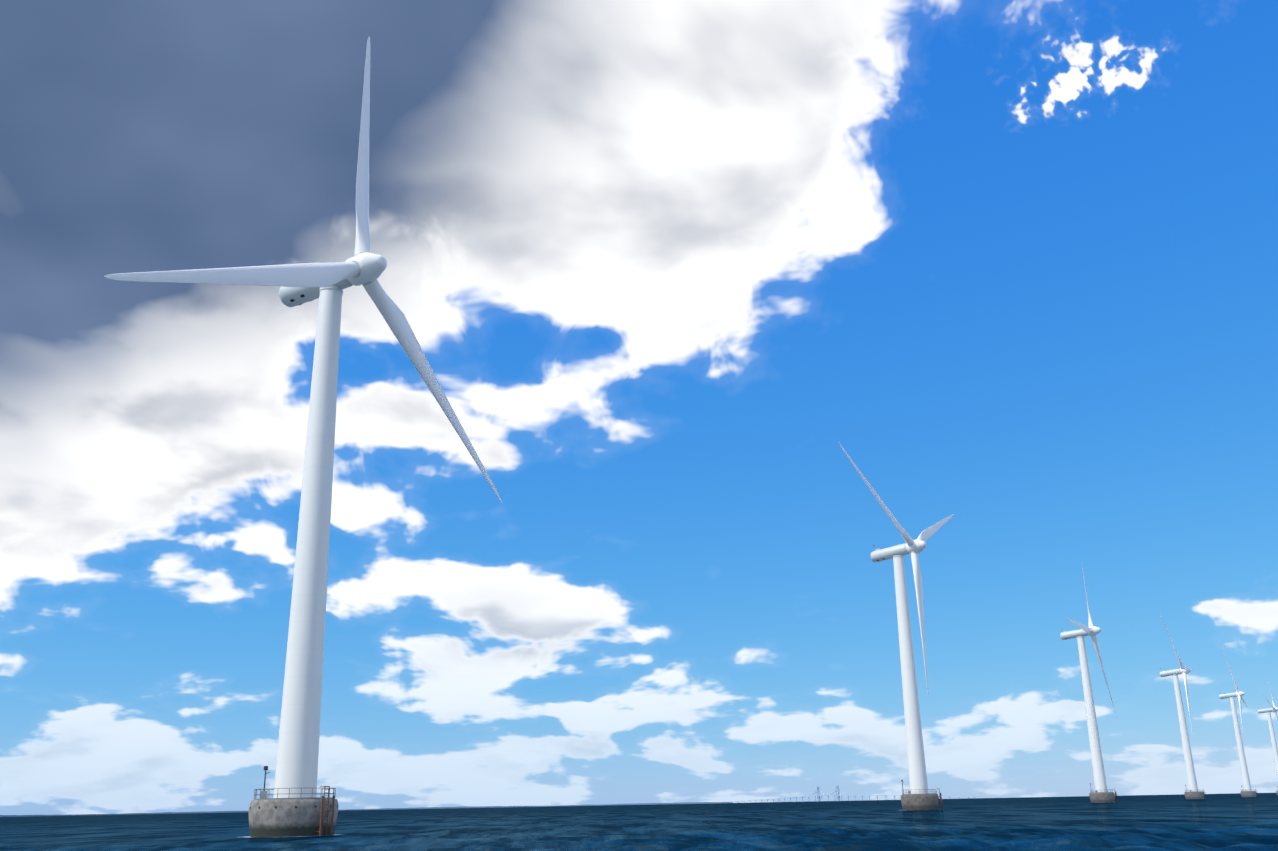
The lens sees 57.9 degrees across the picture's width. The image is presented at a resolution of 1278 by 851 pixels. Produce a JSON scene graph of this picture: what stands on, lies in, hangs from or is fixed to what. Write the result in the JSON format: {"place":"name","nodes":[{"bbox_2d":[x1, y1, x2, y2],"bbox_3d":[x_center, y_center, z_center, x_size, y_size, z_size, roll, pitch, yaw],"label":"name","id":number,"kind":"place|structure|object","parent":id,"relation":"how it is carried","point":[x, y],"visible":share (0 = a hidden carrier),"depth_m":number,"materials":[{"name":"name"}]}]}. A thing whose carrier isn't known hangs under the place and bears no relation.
{"place":"outdoors","nodes":[
{"label":"outdoors","id":0,"kind":"place"},
{"bbox_2d":[0,802,732,816],"bbox_3d":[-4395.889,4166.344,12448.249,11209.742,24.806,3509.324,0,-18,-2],"label":"coast","id":1,"kind":"structure","parent":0,"point":[378,809],"depth_m":14015.12,"materials":[{"name":"blue"}]},
{"bbox_2d":[0,793,1277,850],"bbox_3d":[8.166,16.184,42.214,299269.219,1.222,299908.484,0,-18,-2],"label":"sea","id":2,"kind":"structure","parent":0,"point":[1221,822],"depth_m":122.04,"materials":[{"name":"liquid"}]},
{"bbox_2d":[104,36,501,836],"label":"wind turbine","id":3,"kind":"object","parent":2,"relation":"in","point":[294,806],"visible":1,"depth_m":128.66,"materials":[{"name":"paint"}]},
{"bbox_2d":[733,785,968,802],"bbox_3d":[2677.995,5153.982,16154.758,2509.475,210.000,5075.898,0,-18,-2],"label":"bridge","id":4,"kind":"structure","parent":2,"relation":"on","point":[836,795],"depth_m":15901.86,"materials":[{"name":"grey"}]},
{"bbox_2d":[838,442,953,809],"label":"wind turbine","id":5,"kind":"object","parent":2,"relation":"in","point":[918,796],"visible":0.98,"depth_m":290.06,"materials":[{"name":"paint"}]},
{"bbox_2d":[1060,561,1117,802],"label":"wind turbine","id":6,"kind":"object","parent":2,"relation":"in","point":[1101,794],"visible":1,"depth_m":447.88,"materials":[{"name":"paint"}]},
{"bbox_2d":[1158,610,1205,798],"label":"wind turbine","id":7,"kind":"object","parent":2,"relation":"in","point":[1193,793],"visible":1,"depth_m":600.83,"materials":[{"name":"paint"}]},
{"bbox_2d":[1219,640,1257,796],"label":"wind turbine","id":8,"kind":"object","parent":2,"relation":"in","point":[1247,791],"visible":0.98,"depth_m":750.28,"materials":[{"name":"paint"}]},
{"bbox_2d":[1257,681,1277,795],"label":"wind turbine","id":9,"kind":"object","parent":2,"relation":"in","point":[1274,709],"visible":0.98,"depth_m":901.21,"materials":[{"name":"paint"}]},
{"bbox_2d":[0,0,1277,814],"label":"sky","id":10,"kind":"structure","parent":0,"point":[654,261],"materials":[{"name":"blue"}]}
]}

